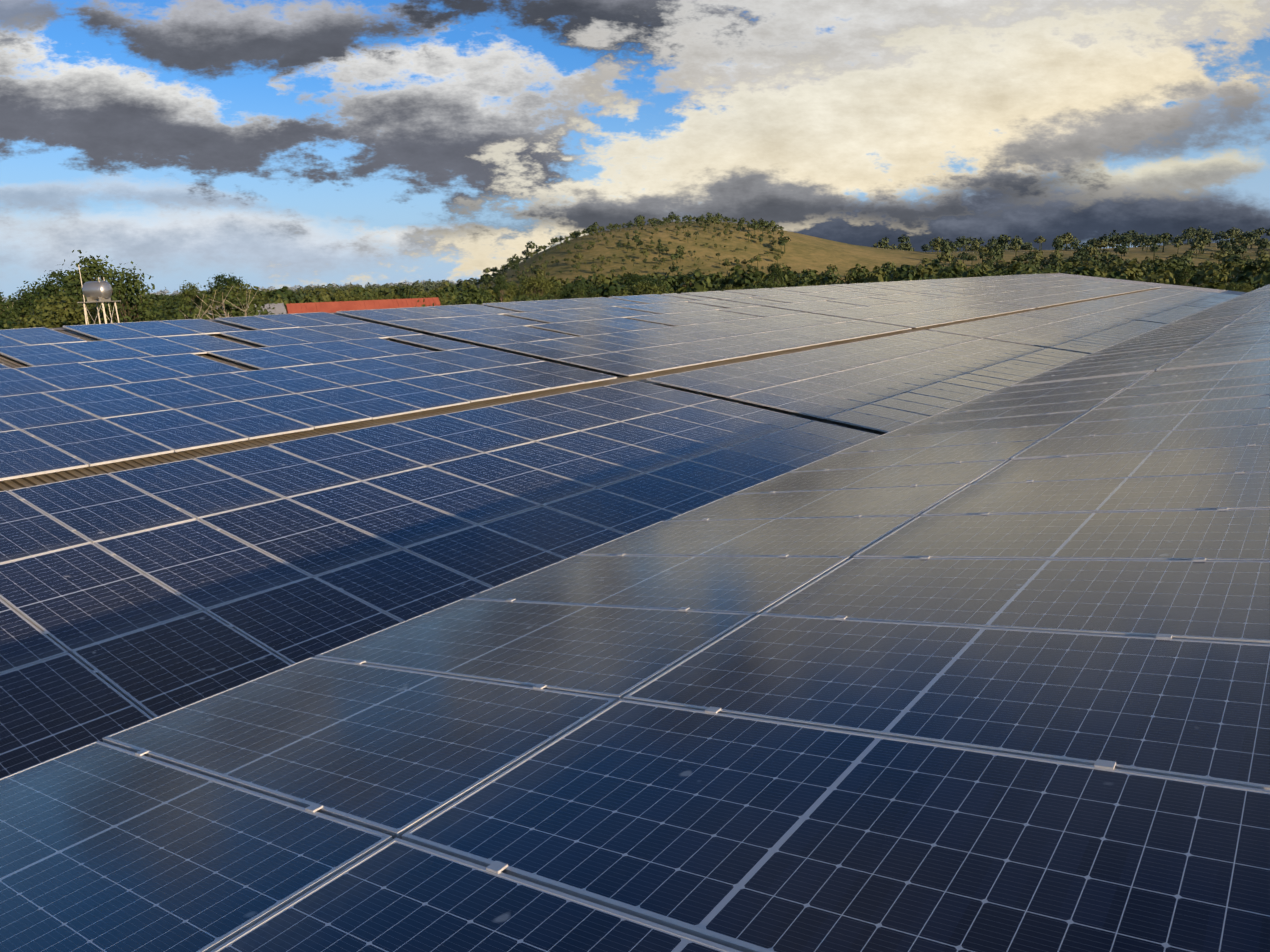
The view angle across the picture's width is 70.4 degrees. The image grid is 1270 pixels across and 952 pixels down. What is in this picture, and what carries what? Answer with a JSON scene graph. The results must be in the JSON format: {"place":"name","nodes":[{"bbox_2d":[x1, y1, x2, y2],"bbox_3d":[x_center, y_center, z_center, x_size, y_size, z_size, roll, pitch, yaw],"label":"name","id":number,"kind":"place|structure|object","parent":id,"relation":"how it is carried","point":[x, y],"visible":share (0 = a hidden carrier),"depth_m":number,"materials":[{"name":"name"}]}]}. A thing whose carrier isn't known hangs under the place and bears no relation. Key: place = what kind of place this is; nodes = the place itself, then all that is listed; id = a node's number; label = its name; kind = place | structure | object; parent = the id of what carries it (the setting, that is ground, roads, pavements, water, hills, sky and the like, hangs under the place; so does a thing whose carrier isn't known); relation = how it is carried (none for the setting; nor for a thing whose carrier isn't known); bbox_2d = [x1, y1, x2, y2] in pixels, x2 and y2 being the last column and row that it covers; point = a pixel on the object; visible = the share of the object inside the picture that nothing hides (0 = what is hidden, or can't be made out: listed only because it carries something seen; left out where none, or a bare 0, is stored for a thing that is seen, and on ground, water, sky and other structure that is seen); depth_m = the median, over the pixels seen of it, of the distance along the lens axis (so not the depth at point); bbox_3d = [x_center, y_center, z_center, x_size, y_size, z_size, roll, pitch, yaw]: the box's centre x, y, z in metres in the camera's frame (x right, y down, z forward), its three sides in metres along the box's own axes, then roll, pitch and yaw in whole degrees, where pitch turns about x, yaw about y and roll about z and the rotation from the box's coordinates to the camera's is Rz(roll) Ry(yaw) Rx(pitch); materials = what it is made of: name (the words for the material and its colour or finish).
{"place":"outdoors","nodes":[
{"label":"outdoors","id":0,"kind":"place"},
{"bbox_2d":[0,0,1269,298],"label":"sky","id":1,"kind":"structure","parent":0,"point":[277,144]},
{"bbox_2d":[427,221,1269,301],"bbox_3d":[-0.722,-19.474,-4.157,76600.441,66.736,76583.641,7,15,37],"label":"terrain","id":2,"kind":"structure","parent":0,"point":[805,252],"depth_m":634.21,"materials":[{"name":"green plant"}]},
{"bbox_2d":[0,292,26,329],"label":"tree","id":3,"kind":"object","parent":2,"relation":"on","point":[6,313],"visible":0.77,"depth_m":87.54,"materials":[{"name":"green plant"}]},
{"bbox_2d":[6,297,30,324],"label":"tree","id":4,"kind":"object","parent":2,"relation":"on","point":[23,314],"visible":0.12,"depth_m":148.31,"materials":[{"name":"green plant"}]},
{"bbox_2d":[0,316,39,329],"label":"bush","id":5,"kind":"object","parent":2,"relation":"on","point":[2,327],"visible":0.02,"depth_m":76.26,"materials":[{"name":"green plant"}]},
{"bbox_2d":[1,281,56,317],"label":"tree","id":6,"kind":"object","parent":2,"relation":"on","point":[23,303],"visible":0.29,"depth_m":139.44,"materials":[{"name":"green plant"}]},
{"bbox_2d":[19,293,86,327],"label":"tree","id":7,"kind":"object","parent":2,"relation":"on","point":[36,311],"visible":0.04,"depth_m":81.67,"materials":[{"name":"green plant"}]},
{"bbox_2d":[26,268,86,305],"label":"tree","id":8,"kind":"object","parent":2,"relation":"on","point":[49,288],"visible":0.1,"depth_m":96.95,"materials":[{"name":"green plant"}]},
{"bbox_2d":[4,287,136,328],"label":"tree","id":9,"kind":"object","parent":2,"relation":"on","point":[59,316],"visible":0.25,"depth_m":69.00,"materials":[{"name":"green plant"}]},
{"bbox_2d":[52,250,128,321],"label":"tree","id":10,"kind":"object","parent":2,"relation":"on","point":[95,267],"visible":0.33,"depth_m":76.69,"materials":[{"name":"green plant"}]},
{"bbox_2d":[77,265,120,324],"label":"water tower","id":11,"kind":"structure","parent":2,"relation":"on","point":[96,292],"depth_m":55.42,"materials":[{"name":"silver metal"}]},
{"bbox_2d":[78,261,165,322],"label":"tree","id":12,"kind":"object","parent":2,"relation":"on","point":[129,287],"visible":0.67,"depth_m":67.00,"materials":[{"name":"green plant"}]},
{"bbox_2d":[139,295,156,315],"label":"tree","id":13,"kind":"object","parent":2,"relation":"on","point":[149,303],"visible":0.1,"depth_m":148.75,"materials":[{"name":"green plant"}]},
{"bbox_2d":[146,303,185,320],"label":"tree","id":14,"kind":"object","parent":2,"relation":"on","point":[154,309],"visible":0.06,"depth_m":87.33,"materials":[{"name":"green plant"}]},
{"bbox_2d":[155,292,208,314],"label":"tree","id":15,"kind":"object","parent":2,"relation":"on","point":[170,301],"visible":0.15,"depth_m":158.66,"materials":[{"name":"green plant"}]},
{"bbox_2d":[177,280,205,312],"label":"tree","id":16,"kind":"object","parent":2,"relation":"on","point":[192,290],"visible":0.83,"depth_m":140.34,"materials":[{"name":"green plant"}]},
{"bbox_2d":[153,284,282,320],"bbox_3d":[-29.698,-7.992,65.408,10.072,11.591,11.318,-14,16,-43],"label":"tree","id":17,"kind":"object","parent":2,"relation":"on","point":[179,314],"visible":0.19,"depth_m":63.53,"materials":[{"name":"green plant"}]},
{"bbox_2d":[184,286,259,318],"bbox_3d":[-24.900,-5.882,56.017,7.513,11.674,7.583,-8,13,-26],"label":"tree","id":18,"kind":"object","parent":2,"relation":"on","point":[200,309],"visible":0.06,"depth_m":56.17,"materials":[{"name":"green plant"}]},
{"bbox_2d":[201,273,261,303],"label":"tree","id":19,"kind":"object","parent":2,"relation":"on","point":[222,280],"visible":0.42,"depth_m":131.49,"materials":[{"name":"green plant"}]},
{"bbox_2d":[199,280,280,308],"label":"tree","id":20,"kind":"object","parent":2,"relation":"on","point":[246,292],"visible":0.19,"depth_m":110.84,"materials":[{"name":"green plant"}]},
{"bbox_2d":[207,303,285,316],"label":"pale shed","id":21,"kind":"structure","parent":2,"relation":"on","point":[279,308],"depth_m":101.56,"materials":[{"name":"beige"}]},
{"bbox_2d":[321,288,374,301],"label":"tree","id":22,"kind":"object","parent":2,"relation":"on","point":[339,296],"visible":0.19,"depth_m":129.81,"materials":[{"name":"green plant"}]},
{"bbox_2d":[286,297,439,313],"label":"red roof house","id":23,"kind":"structure","parent":2,"relation":"on","point":[326,307],"depth_m":96.96,"materials":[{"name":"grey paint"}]},
{"bbox_2d":[370,293,392,299],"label":"tree","id":24,"kind":"object","parent":2,"relation":"on","point":[378,296],"visible":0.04,"depth_m":165.33,"materials":[{"name":"green plant"}]},
{"bbox_2d":[415,290,450,305],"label":"tree","id":25,"kind":"object","parent":2,"relation":"on","point":[425,294],"visible":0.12,"depth_m":131.03,"materials":[{"name":"green plant"}]},
{"bbox_2d":[415,287,510,306],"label":"tree","id":26,"kind":"object","parent":2,"relation":"on","point":[455,300],"depth_m":74.75,"materials":[{"name":"green plant"}]},
{"bbox_2d":[450,280,495,304],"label":"tree","id":27,"kind":"object","parent":2,"relation":"on","point":[468,297],"visible":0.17,"depth_m":67.82,"materials":[{"name":"green plant"}]},
{"bbox_2d":[477,289,492,301],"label":"tree","id":28,"kind":"object","parent":2,"relation":"on","point":[482,292],"visible":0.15,"depth_m":159.88,"materials":[{"name":"green plant"}]},
{"bbox_2d":[493,275,508,301],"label":"tree","id":29,"kind":"object","parent":2,"relation":"on","point":[499,282],"visible":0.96,"depth_m":226.04,"materials":[{"name":"green plant"}]},
{"bbox_2d":[499,283,517,298],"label":"tree","id":30,"kind":"object","parent":2,"relation":"on","point":[511,291],"visible":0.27,"depth_m":236.23,"materials":[{"name":"green plant"}]},
{"bbox_2d":[507,282,519,297],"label":"tree","id":31,"kind":"object","parent":2,"relation":"on","point":[515,286],"visible":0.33,"depth_m":251.51,"materials":[{"name":"green plant"}]},
{"bbox_2d":[511,294,533,301],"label":"tree","id":32,"kind":"object","parent":2,"relation":"on","point":[522,299],"visible":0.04,"depth_m":109.88,"materials":[{"name":"green plant"}]},
{"bbox_2d":[517,276,535,298],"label":"tree","id":33,"kind":"object","parent":2,"relation":"on","point":[520,293],"visible":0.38,"depth_m":199.35,"materials":[{"name":"green plant"}]},
{"bbox_2d":[514,273,552,298],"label":"tree","id":34,"kind":"object","parent":2,"relation":"on","point":[541,287],"visible":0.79,"depth_m":183.74,"materials":[{"name":"green plant"}]},
{"bbox_2d":[518,292,555,300],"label":"tree","id":35,"kind":"object","parent":2,"relation":"on","point":[536,297],"depth_m":87.31,"materials":[{"name":"green plant"}]},
{"bbox_2d":[534,292,558,299],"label":"tree","id":36,"kind":"object","parent":2,"relation":"on","point":[546,296],"visible":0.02,"depth_m":123.69,"materials":[{"name":"green plant"}]},
{"bbox_2d":[48,273,1057,329],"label":"bay shell","id":37,"kind":"object","parent":2,"relation":"on","point":[212,320],"visible":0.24,"depth_m":25.17,"materials":[{"name":"grey paint"}]},
{"bbox_2d":[0,288,1163,680],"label":"roof","id":38,"kind":"structure","parent":37,"relation":"on","point":[104,468],"depth_m":19.34,"materials":[{"name":"beige metal"}]},
{"bbox_2d":[0,274,1239,777],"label":"solar array","id":39,"kind":"object","parent":38,"relation":"on","point":[148,592],"visible":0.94,"depth_m":14.46,"materials":[{"name":"blue glass"}]},
{"bbox_2d":[1043,273,1247,294],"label":"bare roof end","id":40,"kind":"object","parent":37,"relation":"on","point":[1159,285],"visible":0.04,"depth_m":93.16,"materials":[{"name":"grey metal"}]},
{"bbox_2d":[544,287,561,299],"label":"tree","id":41,"kind":"object","parent":2,"relation":"on","point":[555,291],"visible":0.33,"depth_m":210.88,"materials":[{"name":"green plant"}]},
{"bbox_2d":[555,280,600,298],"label":"tree","id":42,"kind":"object","parent":2,"relation":"on","point":[567,295],"visible":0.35,"depth_m":178.77,"materials":[{"name":"green plant"}]},
{"bbox_2d":[569,285,587,298],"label":"tree","id":43,"kind":"object","parent":2,"relation":"on","point":[578,292],"visible":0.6,"depth_m":153.97,"materials":[{"name":"green plant"}]},
{"bbox_2d":[586,282,626,297],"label":"tree","id":44,"kind":"object","parent":2,"relation":"on","point":[598,286],"visible":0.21,"depth_m":192.62,"materials":[{"name":"green plant"}]},
{"bbox_2d":[2,211,1269,326],"bbox_3d":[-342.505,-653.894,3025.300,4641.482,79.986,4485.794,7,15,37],"label":"distant trees","id":45,"kind":"object","parent":2,"relation":"on","point":[1211,275],"visible":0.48,"depth_m":550.72,"materials":[{"name":"green plant"}]},
{"bbox_2d":[617,271,654,289],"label":"tree","id":46,"kind":"object","parent":2,"relation":"on","point":[629,278],"visible":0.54,"depth_m":217.69,"materials":[{"name":"green plant"}]},
{"bbox_2d":[613,277,679,295],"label":"tree","id":47,"kind":"object","parent":2,"relation":"on","point":[644,288],"visible":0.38,"depth_m":143.18,"materials":[{"name":"green plant"}]},
{"bbox_2d":[628,277,667,293],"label":"tree","id":48,"kind":"object","parent":2,"relation":"on","point":[654,281],"visible":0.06,"depth_m":160.40,"materials":[{"name":"green plant"}]},
{"bbox_2d":[626,276,672,292],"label":"tree","id":49,"kind":"object","parent":2,"relation":"on","point":[652,283],"depth_m":175.59,"materials":[{"name":"green plant"}]},
{"bbox_2d":[675,269,707,287],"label":"tree","id":50,"kind":"object","parent":2,"relation":"on","point":[684,278],"visible":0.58,"depth_m":243.18,"materials":[{"name":"green plant"}]},
{"bbox_2d":[716,272,743,289],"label":"tree","id":51,"kind":"object","parent":2,"relation":"on","point":[724,282],"visible":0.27,"depth_m":248.89,"materials":[{"name":"green plant"}]},
{"bbox_2d":[721,285,740,290],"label":"tree","id":52,"kind":"object","parent":2,"relation":"on","point":[729,288],"visible":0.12,"depth_m":195.62,"materials":[{"name":"green plant"}]},
{"bbox_2d":[746,278,776,288],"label":"tree","id":53,"kind":"object","parent":2,"relation":"on","point":[750,287],"visible":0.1,"depth_m":173.17,"materials":[{"name":"green plant"}]},
{"bbox_2d":[748,276,788,288],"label":"tree","id":54,"kind":"object","parent":2,"relation":"on","point":[773,284],"visible":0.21,"depth_m":154.26,"materials":[{"name":"green plant"}]},
{"bbox_2d":[765,261,785,285],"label":"tree","id":55,"kind":"object","parent":2,"relation":"on","point":[772,274],"visible":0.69,"depth_m":205.13,"materials":[{"name":"green plant"}]},
{"bbox_2d":[784,273,796,286],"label":"tree","id":56,"kind":"object","parent":2,"relation":"on","point":[791,277],"visible":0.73,"depth_m":272.98,"materials":[{"name":"green plant"}]},
{"bbox_2d":[891,269,899,279],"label":"tree","id":57,"kind":"object","parent":2,"relation":"on","point":[895,273],"visible":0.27,"depth_m":275.98,"materials":[{"name":"green plant"}]},
{"bbox_2d":[933,271,955,278],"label":"tree","id":58,"kind":"object","parent":2,"relation":"on","point":[947,275],"visible":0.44,"depth_m":249.30,"materials":[{"name":"green plant"}]},
{"bbox_2d":[1172,264,1196,286],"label":"tree","id":59,"kind":"object","parent":2,"relation":"on","point":[1182,281],"visible":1,"depth_m":211.94,"materials":[{"name":"green plant"}]},
{"bbox_2d":[1225,282,1242,291],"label":"tree","id":60,"kind":"object","parent":2,"relation":"on","point":[1232,287],"visible":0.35,"depth_m":141.87,"materials":[{"name":"green plant"}]},
{"bbox_2d":[1236,282,1253,291],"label":"tree","id":61,"kind":"object","parent":2,"relation":"on","point":[1245,287],"visible":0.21,"depth_m":175.74,"materials":[{"name":"green plant"}]},
{"bbox_2d":[1257,262,1269,274],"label":"tree","id":62,"kind":"object","parent":2,"relation":"on","point":[1266,265],"visible":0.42,"depth_m":220.17,"materials":[{"name":"green plant"}]},
{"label":"roof valley slope","id":63,"kind":"object","parent":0,"visible":0},
{"bbox_2d":[0,284,1269,951],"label":"solar array","id":64,"kind":"object","parent":63,"relation":"on","point":[988,672],"visible":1,"depth_m":3.31,"materials":[{"name":"blue glass"}]}
]}

